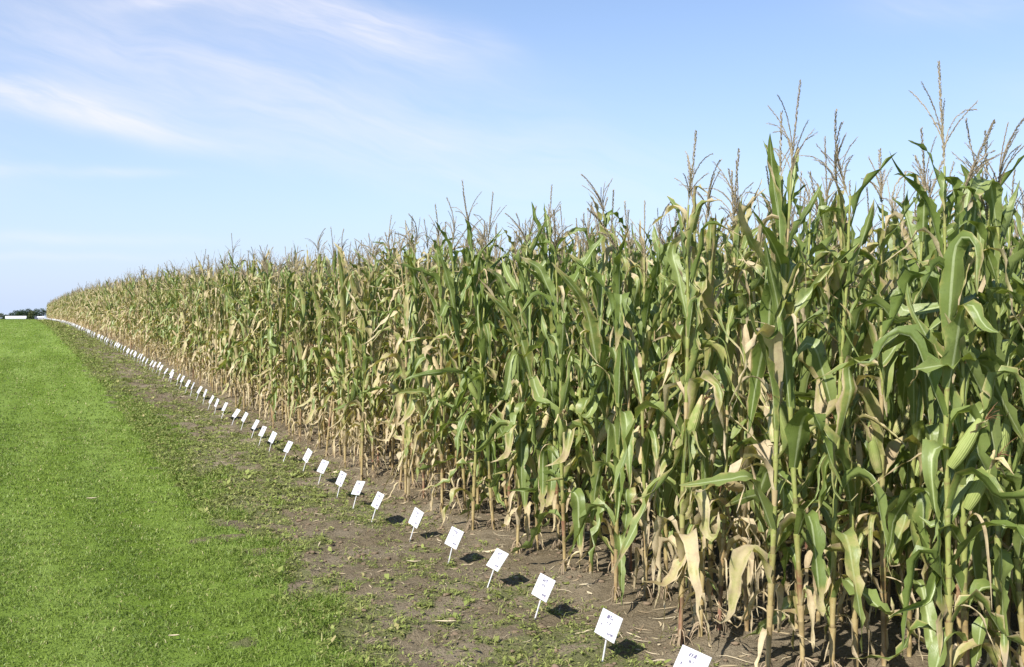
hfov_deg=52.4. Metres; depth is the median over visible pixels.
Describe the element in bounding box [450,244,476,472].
corn plant
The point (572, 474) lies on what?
corn plant
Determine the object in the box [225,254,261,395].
corn plant
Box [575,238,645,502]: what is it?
corn plant
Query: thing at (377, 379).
corn plant
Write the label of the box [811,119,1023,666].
corn plant
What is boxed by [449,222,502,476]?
corn plant
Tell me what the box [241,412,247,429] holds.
plot sign
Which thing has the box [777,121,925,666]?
corn plant
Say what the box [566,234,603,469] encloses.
corn plant
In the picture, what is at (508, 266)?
corn plant
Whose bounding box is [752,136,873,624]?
corn plant
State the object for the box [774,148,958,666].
corn plant
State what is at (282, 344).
corn plant
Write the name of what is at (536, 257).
corn plant
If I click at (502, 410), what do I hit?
corn plant
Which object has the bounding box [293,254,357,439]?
corn plant
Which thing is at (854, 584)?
corn plant
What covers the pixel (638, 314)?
corn plant
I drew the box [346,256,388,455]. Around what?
corn plant
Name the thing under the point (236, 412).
plot sign
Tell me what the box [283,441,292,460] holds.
plot sign
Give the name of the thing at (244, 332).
corn plant
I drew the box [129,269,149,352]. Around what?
corn plant
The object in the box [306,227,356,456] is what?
corn plant
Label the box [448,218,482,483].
corn plant
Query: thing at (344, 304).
corn plant
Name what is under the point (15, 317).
farm shed
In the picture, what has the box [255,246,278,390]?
corn plant
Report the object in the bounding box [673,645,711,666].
plot sign
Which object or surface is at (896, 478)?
corn plant
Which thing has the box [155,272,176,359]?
corn plant
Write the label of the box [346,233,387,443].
corn plant
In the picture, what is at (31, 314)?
broadleaf tree
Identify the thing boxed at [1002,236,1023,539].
corn plant
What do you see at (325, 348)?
corn plant
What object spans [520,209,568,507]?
corn plant
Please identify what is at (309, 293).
corn plant
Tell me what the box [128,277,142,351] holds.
corn plant
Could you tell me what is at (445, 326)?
corn plant
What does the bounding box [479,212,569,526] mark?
corn plant
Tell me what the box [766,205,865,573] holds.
corn plant
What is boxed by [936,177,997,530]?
corn plant
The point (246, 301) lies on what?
corn plant
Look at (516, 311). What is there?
corn plant
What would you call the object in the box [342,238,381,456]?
corn plant
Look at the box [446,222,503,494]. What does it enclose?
corn plant
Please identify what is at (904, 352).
corn plant
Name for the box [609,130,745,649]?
corn plant
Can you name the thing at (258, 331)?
corn plant
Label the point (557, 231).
corn plant
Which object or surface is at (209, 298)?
corn plant
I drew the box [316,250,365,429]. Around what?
corn plant
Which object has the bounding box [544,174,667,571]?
corn plant
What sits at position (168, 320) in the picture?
corn plant
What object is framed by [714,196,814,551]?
corn plant
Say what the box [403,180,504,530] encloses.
corn plant
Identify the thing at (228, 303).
corn plant
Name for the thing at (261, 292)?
corn plant
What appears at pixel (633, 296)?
corn plant
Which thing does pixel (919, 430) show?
corn plant
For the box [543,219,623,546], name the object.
corn plant
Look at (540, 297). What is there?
corn plant
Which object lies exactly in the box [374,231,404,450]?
corn plant
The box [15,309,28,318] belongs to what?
broadleaf tree
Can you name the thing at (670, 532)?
corn plant
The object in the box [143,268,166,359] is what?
corn plant
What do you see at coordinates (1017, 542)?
corn plant
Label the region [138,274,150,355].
corn plant
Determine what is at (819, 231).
corn plant
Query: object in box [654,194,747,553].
corn plant
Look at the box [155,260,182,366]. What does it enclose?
corn plant
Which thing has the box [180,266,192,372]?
corn plant
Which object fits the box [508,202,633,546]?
corn plant
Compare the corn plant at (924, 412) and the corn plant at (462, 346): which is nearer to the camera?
the corn plant at (924, 412)
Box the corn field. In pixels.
[46,213,1023,666]
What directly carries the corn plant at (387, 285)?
on the ground at (414, 633)
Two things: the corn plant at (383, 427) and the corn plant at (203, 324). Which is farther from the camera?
the corn plant at (203, 324)
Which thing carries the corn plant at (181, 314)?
on the ground at (414, 633)
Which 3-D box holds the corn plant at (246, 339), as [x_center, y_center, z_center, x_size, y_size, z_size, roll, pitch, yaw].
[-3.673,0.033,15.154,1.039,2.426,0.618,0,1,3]
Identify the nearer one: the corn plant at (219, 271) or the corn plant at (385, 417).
the corn plant at (385, 417)
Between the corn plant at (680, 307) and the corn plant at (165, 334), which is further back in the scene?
the corn plant at (165, 334)
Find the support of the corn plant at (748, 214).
on the ground at (414, 633)
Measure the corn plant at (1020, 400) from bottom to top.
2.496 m
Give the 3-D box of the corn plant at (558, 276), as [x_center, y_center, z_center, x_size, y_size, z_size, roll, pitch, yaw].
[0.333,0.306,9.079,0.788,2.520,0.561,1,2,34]
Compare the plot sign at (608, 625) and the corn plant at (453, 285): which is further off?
the corn plant at (453, 285)
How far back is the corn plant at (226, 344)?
18.26 m
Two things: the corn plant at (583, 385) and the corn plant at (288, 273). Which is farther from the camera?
the corn plant at (288, 273)
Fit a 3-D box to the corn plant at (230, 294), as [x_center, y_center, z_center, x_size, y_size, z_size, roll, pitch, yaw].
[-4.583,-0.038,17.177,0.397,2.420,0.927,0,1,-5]
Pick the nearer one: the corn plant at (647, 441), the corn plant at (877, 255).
the corn plant at (647, 441)
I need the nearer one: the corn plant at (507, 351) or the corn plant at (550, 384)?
the corn plant at (550, 384)
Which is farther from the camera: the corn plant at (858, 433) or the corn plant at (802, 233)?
the corn plant at (802, 233)
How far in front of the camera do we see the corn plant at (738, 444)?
5.62 m
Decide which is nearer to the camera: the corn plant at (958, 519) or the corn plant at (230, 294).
the corn plant at (958, 519)
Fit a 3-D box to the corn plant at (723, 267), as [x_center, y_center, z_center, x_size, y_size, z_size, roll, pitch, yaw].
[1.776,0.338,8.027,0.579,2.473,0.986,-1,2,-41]
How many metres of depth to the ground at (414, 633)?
6.85 m
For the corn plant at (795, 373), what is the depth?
6.60 m
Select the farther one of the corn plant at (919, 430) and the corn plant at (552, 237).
the corn plant at (552, 237)
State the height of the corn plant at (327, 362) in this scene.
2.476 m
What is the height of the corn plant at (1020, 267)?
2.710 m
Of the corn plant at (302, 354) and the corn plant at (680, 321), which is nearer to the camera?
the corn plant at (680, 321)
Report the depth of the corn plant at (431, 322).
11.27 m
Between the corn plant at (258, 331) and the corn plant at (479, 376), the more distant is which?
the corn plant at (258, 331)
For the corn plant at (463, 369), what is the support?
on the ground at (414, 633)
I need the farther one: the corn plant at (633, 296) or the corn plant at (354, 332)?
the corn plant at (354, 332)
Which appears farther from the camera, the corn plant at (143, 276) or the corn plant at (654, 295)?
the corn plant at (143, 276)
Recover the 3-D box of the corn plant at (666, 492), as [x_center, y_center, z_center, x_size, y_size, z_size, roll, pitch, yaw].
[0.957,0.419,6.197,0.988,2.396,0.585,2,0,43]
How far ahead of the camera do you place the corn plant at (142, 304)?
30.48 m
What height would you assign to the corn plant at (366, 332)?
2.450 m
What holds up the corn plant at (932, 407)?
on the ground at (414, 633)
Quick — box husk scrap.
[434,620,455,621]
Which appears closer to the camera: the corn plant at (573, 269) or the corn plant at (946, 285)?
the corn plant at (946, 285)
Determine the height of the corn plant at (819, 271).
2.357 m
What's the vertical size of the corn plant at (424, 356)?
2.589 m
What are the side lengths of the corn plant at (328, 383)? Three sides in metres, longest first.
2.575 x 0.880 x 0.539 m
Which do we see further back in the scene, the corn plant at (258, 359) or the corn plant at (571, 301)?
the corn plant at (258, 359)
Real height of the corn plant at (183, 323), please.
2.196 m
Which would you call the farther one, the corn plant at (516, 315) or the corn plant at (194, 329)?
the corn plant at (194, 329)
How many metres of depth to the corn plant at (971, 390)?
6.00 m
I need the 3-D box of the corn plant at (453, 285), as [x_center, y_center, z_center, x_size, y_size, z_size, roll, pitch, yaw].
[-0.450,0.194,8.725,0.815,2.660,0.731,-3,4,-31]
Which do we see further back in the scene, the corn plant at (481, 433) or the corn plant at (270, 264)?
the corn plant at (270, 264)
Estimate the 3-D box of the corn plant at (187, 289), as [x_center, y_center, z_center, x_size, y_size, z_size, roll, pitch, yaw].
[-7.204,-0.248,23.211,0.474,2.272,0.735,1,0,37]
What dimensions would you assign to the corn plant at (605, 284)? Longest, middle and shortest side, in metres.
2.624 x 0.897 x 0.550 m
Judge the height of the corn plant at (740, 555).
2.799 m
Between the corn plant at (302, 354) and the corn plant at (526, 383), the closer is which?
the corn plant at (526, 383)
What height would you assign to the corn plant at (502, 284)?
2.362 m
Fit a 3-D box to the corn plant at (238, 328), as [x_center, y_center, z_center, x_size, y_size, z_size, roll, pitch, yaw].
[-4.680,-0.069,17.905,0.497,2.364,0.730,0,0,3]
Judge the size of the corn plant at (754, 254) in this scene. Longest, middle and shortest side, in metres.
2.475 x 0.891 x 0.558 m
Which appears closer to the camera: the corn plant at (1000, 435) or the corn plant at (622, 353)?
the corn plant at (1000, 435)
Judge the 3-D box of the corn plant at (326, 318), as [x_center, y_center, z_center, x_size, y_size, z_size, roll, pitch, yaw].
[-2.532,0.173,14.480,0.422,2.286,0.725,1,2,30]
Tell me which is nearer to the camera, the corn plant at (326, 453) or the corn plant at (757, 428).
the corn plant at (757, 428)
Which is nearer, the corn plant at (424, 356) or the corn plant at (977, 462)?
the corn plant at (977, 462)
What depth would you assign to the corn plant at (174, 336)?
23.15 m
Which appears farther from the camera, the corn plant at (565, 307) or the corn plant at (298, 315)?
the corn plant at (298, 315)
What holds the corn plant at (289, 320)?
on the ground at (414, 633)
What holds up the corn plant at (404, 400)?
on the ground at (414, 633)
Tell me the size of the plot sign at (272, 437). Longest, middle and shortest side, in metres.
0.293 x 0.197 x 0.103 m
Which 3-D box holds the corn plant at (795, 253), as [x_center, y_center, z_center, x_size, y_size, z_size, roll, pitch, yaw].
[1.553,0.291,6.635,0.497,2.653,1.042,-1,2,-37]
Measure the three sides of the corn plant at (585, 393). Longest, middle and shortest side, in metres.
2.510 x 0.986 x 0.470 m
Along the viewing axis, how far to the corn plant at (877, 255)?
7.75 m
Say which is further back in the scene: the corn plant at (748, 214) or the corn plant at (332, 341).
the corn plant at (332, 341)
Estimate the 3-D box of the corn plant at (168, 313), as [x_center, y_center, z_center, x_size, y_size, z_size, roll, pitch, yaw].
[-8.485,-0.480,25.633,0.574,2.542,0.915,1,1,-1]
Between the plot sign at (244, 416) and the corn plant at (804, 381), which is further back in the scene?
the plot sign at (244, 416)
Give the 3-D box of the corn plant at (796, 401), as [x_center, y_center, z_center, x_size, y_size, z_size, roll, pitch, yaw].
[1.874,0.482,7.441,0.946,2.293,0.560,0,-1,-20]
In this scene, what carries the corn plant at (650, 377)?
on the ground at (414, 633)
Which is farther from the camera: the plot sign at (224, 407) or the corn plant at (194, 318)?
the corn plant at (194, 318)
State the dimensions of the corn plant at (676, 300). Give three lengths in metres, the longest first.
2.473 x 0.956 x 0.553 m
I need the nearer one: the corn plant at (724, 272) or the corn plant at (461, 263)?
the corn plant at (724, 272)
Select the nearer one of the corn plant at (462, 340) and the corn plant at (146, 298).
the corn plant at (462, 340)
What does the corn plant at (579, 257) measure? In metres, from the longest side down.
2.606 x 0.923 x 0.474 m
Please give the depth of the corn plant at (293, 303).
13.49 m
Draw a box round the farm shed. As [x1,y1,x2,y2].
[5,316,26,318]
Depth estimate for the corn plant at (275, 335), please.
14.73 m
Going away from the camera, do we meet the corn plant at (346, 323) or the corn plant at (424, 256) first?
the corn plant at (424, 256)
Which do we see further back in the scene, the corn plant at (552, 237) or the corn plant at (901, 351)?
the corn plant at (552, 237)
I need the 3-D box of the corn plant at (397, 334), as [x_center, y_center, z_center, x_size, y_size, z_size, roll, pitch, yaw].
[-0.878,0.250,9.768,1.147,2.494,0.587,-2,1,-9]
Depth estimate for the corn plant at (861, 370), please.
5.77 m
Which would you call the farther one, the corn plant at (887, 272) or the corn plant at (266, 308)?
the corn plant at (266, 308)
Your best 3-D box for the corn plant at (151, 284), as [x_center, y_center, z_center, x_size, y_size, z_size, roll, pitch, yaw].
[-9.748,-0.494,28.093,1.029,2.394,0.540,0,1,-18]
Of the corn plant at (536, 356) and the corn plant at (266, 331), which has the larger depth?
the corn plant at (266, 331)
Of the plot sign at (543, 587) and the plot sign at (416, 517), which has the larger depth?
the plot sign at (416, 517)
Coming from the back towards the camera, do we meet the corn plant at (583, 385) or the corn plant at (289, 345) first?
the corn plant at (289, 345)
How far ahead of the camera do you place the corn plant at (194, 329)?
20.80 m
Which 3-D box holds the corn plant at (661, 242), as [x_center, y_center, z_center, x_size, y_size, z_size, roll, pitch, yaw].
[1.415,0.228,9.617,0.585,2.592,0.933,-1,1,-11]
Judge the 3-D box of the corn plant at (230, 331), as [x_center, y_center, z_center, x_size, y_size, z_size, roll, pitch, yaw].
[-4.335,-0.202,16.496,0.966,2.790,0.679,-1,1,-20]
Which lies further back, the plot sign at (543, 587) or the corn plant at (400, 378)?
the corn plant at (400, 378)
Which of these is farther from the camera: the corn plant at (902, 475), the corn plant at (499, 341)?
the corn plant at (499, 341)
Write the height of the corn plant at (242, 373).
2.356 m
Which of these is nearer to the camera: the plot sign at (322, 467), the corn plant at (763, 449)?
the corn plant at (763, 449)
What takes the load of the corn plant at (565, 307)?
on the ground at (414, 633)
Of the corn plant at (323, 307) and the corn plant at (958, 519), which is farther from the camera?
the corn plant at (323, 307)
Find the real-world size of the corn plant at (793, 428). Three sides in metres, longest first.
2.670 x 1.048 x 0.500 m
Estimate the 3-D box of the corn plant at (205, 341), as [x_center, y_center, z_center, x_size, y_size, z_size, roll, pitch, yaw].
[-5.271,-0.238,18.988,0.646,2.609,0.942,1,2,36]
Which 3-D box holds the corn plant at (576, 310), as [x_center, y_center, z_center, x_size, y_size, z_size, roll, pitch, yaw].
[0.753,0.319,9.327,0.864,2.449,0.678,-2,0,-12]
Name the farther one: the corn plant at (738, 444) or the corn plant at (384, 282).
the corn plant at (384, 282)
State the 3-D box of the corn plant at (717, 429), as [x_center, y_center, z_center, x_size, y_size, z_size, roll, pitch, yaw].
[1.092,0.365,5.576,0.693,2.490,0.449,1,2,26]
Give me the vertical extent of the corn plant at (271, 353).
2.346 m
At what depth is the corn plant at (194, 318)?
20.64 m
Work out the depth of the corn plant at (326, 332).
13.60 m
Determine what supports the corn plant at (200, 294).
on the ground at (414, 633)
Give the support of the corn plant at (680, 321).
on the ground at (414, 633)
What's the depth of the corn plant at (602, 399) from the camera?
6.75 m
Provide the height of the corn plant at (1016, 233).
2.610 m
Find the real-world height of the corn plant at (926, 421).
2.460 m
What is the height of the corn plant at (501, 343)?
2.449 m
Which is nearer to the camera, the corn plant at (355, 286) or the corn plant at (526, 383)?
the corn plant at (526, 383)
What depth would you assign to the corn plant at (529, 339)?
7.30 m
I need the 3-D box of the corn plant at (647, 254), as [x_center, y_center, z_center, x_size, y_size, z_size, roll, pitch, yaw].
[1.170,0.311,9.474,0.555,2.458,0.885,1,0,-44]
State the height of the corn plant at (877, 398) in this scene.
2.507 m
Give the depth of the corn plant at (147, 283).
28.66 m
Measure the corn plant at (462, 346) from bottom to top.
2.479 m
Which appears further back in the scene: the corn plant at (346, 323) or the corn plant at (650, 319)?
the corn plant at (346, 323)
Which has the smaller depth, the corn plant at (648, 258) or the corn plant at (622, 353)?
the corn plant at (622, 353)
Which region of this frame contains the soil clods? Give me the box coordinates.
[121,375,1015,666]
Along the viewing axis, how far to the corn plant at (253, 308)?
16.43 m
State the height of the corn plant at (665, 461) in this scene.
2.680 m
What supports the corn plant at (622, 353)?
on the ground at (414, 633)
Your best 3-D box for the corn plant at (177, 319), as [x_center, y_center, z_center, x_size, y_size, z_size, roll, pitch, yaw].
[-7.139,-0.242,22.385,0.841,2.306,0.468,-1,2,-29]
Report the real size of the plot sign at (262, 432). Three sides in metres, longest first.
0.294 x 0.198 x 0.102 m
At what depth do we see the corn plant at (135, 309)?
31.74 m
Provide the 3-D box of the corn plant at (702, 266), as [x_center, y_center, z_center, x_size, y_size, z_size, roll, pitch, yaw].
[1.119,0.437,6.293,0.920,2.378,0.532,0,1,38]
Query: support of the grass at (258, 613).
on the ground at (414, 633)
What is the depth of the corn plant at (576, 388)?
9.28 m
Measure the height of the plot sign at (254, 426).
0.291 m
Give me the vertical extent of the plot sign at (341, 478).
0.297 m
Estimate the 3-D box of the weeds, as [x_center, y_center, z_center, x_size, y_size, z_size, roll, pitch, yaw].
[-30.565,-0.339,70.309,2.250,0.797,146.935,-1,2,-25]
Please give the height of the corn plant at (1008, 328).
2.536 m
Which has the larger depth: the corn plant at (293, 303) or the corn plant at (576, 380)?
the corn plant at (293, 303)
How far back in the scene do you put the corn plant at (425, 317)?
9.87 m
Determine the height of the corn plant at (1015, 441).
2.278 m
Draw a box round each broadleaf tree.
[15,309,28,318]
[27,310,34,318]
[30,308,41,318]
[37,308,46,318]
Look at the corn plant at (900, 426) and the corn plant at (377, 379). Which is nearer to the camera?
the corn plant at (900, 426)
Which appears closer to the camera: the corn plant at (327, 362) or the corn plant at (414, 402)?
the corn plant at (414, 402)
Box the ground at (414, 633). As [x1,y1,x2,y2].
[0,319,1023,666]
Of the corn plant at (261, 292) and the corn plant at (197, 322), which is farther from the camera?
the corn plant at (197, 322)
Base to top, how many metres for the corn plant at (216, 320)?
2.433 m
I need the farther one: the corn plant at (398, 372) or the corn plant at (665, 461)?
the corn plant at (398, 372)
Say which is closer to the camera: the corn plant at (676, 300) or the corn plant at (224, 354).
the corn plant at (676, 300)
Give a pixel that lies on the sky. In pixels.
(135, 134)
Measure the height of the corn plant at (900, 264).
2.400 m
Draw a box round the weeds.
[35,319,747,666]
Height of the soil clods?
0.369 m
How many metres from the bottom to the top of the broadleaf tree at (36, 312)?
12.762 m
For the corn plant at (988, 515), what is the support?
on the ground at (414, 633)
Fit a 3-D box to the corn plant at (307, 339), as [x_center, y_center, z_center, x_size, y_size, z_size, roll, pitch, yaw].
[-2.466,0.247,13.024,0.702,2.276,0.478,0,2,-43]
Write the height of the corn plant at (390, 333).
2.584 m
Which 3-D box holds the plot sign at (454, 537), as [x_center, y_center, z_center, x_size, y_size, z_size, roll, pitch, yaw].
[-0.411,1.492,7.142,0.092,0.294,0.196,-1,2,-27]
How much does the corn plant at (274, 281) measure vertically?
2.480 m
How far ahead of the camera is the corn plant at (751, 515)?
7.35 m
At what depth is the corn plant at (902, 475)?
5.33 m
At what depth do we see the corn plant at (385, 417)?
12.02 m
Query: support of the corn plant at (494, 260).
on the ground at (414, 633)
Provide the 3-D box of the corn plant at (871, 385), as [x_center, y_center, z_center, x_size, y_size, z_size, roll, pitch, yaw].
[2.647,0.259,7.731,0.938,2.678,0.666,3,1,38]
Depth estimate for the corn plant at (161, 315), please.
25.57 m
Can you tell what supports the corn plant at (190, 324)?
on the ground at (414, 633)
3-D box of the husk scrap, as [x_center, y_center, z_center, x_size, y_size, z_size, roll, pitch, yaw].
[-0.366,1.577,5.700,0.120,0.008,0.018,0,1,3]
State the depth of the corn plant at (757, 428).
6.49 m
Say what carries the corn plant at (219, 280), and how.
on the ground at (414, 633)
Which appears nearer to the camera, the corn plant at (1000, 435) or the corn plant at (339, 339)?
the corn plant at (1000, 435)
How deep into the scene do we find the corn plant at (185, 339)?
21.30 m
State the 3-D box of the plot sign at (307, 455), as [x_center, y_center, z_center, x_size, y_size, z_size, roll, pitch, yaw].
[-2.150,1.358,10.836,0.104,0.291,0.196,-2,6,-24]
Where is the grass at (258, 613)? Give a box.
[0,319,398,666]
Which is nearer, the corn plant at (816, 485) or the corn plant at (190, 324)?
the corn plant at (816, 485)
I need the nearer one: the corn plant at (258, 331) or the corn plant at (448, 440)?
the corn plant at (448, 440)
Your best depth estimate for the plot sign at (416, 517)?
7.85 m
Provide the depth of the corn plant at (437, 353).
9.88 m
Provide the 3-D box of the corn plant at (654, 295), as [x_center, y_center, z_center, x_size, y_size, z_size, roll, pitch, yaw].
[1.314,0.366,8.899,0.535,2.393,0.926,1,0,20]
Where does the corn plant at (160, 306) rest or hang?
on the ground at (414, 633)
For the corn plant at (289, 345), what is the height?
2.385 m
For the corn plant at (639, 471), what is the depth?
7.69 m
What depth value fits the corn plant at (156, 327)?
26.69 m
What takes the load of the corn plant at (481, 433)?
on the ground at (414, 633)
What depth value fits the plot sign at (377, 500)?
8.44 m
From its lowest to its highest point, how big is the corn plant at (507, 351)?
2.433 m
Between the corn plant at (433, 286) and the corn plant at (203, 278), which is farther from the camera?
the corn plant at (203, 278)
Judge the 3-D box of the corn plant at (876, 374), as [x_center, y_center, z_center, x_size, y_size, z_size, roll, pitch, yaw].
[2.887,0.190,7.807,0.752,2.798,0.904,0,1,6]
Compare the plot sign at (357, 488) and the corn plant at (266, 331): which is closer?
the plot sign at (357, 488)
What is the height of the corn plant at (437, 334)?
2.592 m
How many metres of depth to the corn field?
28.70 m
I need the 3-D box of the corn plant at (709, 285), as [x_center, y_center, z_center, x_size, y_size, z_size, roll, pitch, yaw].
[1.025,0.365,5.390,0.831,2.500,0.503,-1,2,-45]
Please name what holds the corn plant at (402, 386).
on the ground at (414, 633)
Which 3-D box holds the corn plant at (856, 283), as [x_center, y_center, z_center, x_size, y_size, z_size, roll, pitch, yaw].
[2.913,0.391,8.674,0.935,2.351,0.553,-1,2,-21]
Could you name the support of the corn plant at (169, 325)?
on the ground at (414, 633)
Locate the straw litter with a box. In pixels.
[30,357,1017,666]
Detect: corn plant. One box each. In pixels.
[124,277,141,350]
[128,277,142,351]
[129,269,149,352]
[131,266,150,350]
[133,269,155,357]
[134,274,163,356]
[137,270,148,345]
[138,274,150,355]
[140,273,163,360]
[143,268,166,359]
[144,270,157,356]
[149,266,167,361]
[150,280,175,364]
[153,262,174,365]
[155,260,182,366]
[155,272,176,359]
[159,263,174,364]
[159,269,192,373]
[163,263,184,365]
[165,272,182,372]
[167,274,195,375]
[176,273,205,379]
[177,270,204,372]
[178,263,208,382]
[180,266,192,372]
[180,272,192,363]
[181,260,218,378]
[183,268,213,378]
[186,265,201,374]
[187,258,206,380]
[187,260,221,390]
[191,249,219,386]
[193,255,216,381]
[199,258,227,393]
[200,249,236,389]
[207,233,258,406]
[208,263,225,378]
[209,254,244,390]
[209,261,227,382]
[216,261,241,396]
[217,256,230,391]
[217,265,249,390]
[220,261,245,395]
[221,260,250,397]
[221,261,256,411]
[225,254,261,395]
[226,254,279,415]
[227,250,267,411]
[228,266,266,394]
[233,247,268,405]
[233,258,280,399]
[241,266,284,405]
[243,244,277,409]
[244,259,299,427]
[245,260,279,403]
[251,248,285,413]
[251,263,297,426]
[252,260,293,420]
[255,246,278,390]
[256,253,295,421]
[263,248,296,413]
[264,252,308,436]
[268,255,308,418]
[271,250,318,417]
[272,245,314,433]
[276,249,304,414]
[277,261,306,425]
[278,258,322,425]
[282,269,335,441]
[283,257,326,442]
[293,228,338,449]
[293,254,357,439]
[295,243,357,446]
[296,240,334,434]
[303,254,352,418]
[305,249,325,432]
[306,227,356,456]
[308,245,379,458]
[308,284,353,433]
[313,265,332,421]
[314,228,368,468]
[315,243,362,446]
[316,240,382,422]
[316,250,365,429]
[329,237,402,477]
[331,236,416,466]
[337,240,385,466]
[340,238,390,480]
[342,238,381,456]
[342,239,402,454]
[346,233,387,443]
[346,255,374,444]
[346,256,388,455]
[348,253,388,435]
[350,233,414,466]
[354,215,426,460]
[358,213,433,489]
[359,220,423,502]
[360,230,460,487]
[364,230,420,476]
[374,215,459,465]
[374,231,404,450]
[380,219,454,488]
[384,204,496,513]
[388,246,430,473]
[393,223,455,499]
[396,235,423,452]
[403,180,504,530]
[407,198,503,514]
[407,230,439,463]
[412,223,474,498]
[412,228,496,496]
[414,226,447,471]
[416,225,455,472]
[422,191,516,533]
[423,222,482,488]
[428,249,455,464]
[432,226,537,504]
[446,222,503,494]
[446,256,497,471]
[447,222,541,511]
[448,212,503,513]
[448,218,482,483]
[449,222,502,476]
[449,238,466,438]
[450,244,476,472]
[459,230,555,530]
[460,207,549,553]
[469,233,515,492]
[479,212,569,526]
[480,233,536,470]
[481,234,514,487]
[483,223,514,477]
[484,213,590,550]
[497,212,571,526]
[497,227,572,511]
[497,245,519,467]
[500,221,572,432]
[506,186,588,550]
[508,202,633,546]
[508,208,638,574]
[515,243,590,525]
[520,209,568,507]
[533,206,603,487]
[534,212,627,491]
[534,232,580,483]
[536,204,577,383]
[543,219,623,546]
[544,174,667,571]
[547,209,658,525]
[551,197,687,573]
[551,212,578,300]
[556,208,669,613]
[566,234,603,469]
[567,218,583,487]
[570,220,611,486]
[571,190,675,541]
[572,257,633,480]
[573,290,648,519]
[574,222,604,484]
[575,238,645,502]
[586,229,620,450]
[597,202,731,600]
[599,200,690,601]
[603,212,699,567]
[603,233,671,512]
[604,201,679,570]
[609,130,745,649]
[610,207,731,531]
[610,211,757,594]
[620,241,671,515]
[622,223,649,476]
[624,217,718,513]
[632,237,674,475]
[635,233,650,482]
[636,159,760,641]
[639,219,732,554]
[646,156,736,596]
[646,220,668,281]
[646,269,726,527]
[647,214,681,422]
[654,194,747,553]
[656,235,697,435]
[658,170,781,632]
[679,79,858,666]
[688,189,814,558]
[698,199,808,589]
[699,160,815,540]
[699,166,854,630]
[701,148,821,636]
[707,169,897,628]
[713,169,761,545]
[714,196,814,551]
[716,226,760,513]
[719,225,732,262]
[720,235,764,511]
[724,110,841,666]
[737,108,918,666]
[749,204,841,580]
[751,279,812,493]
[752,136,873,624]
[752,171,818,546]
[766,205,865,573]
[770,170,895,621]
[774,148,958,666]
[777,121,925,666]
[783,190,817,479]
[796,180,905,609]
[800,219,874,576]
[802,199,905,560]
[803,195,858,544]
[805,243,839,549]
[809,241,869,522]
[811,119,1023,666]
[836,172,927,611]
[836,233,921,571]
[837,126,1008,628]
[841,204,980,607]
[842,161,1017,606]
[847,256,874,498]
[848,186,903,488]
[850,60,1023,666]
[852,213,916,502]
[855,207,954,561]
[859,154,1017,645]
[859,232,901,540]
[861,171,915,497]
[862,159,956,656]
[870,118,1023,666]
[874,197,912,439]
[884,117,1023,645]
[899,244,1004,605]
[916,226,957,565]
[925,211,1002,523]
[929,130,1023,666]
[933,200,1023,584]
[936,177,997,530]
[947,219,959,525]
[951,182,1023,541]
[957,235,1023,588]
[963,168,1023,625]
[1001,202,1023,390]
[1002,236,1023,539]
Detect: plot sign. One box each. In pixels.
[221,403,227,417]
[232,409,240,423]
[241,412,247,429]
[251,419,258,437]
[259,426,266,443]
[268,431,276,451]
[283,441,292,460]
[303,448,311,470]
[317,459,328,483]
[336,471,346,497]
[351,481,364,508]
[371,492,383,521]
[408,507,423,540]
[445,526,463,561]
[486,548,508,586]
[531,573,555,618]
[594,608,622,661]
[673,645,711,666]
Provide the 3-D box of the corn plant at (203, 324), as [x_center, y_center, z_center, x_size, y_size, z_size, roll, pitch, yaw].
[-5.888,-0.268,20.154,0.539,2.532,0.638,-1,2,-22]
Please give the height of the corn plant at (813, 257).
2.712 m
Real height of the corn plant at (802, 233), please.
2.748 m
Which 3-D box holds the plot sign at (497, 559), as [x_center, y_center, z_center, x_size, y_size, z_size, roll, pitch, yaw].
[-0.116,1.501,6.500,0.113,0.288,0.198,4,-1,-22]
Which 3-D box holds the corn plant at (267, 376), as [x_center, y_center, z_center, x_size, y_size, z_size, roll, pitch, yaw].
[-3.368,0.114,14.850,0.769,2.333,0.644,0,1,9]
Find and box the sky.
[0,0,1023,318]
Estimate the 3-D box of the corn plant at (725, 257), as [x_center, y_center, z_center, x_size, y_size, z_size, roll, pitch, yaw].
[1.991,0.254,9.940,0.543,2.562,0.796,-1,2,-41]
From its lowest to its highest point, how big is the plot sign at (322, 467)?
0.290 m
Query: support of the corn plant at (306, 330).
on the ground at (414, 633)
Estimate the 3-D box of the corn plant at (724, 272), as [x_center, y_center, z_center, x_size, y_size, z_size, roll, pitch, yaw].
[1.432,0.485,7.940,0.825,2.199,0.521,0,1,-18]
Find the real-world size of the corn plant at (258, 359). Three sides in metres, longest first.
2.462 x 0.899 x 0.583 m
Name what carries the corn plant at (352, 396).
on the ground at (414, 633)
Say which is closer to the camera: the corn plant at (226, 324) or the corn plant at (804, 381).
the corn plant at (804, 381)
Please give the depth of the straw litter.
6.90 m
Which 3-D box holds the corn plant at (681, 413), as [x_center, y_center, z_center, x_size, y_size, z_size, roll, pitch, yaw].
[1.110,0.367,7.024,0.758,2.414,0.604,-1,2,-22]
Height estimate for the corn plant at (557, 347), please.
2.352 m
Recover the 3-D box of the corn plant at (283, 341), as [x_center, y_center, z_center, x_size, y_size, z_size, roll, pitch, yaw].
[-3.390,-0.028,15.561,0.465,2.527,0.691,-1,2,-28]
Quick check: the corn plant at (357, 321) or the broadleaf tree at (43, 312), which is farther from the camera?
the broadleaf tree at (43, 312)
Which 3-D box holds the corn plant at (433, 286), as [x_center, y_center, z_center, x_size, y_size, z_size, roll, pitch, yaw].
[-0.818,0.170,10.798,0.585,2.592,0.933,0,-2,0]

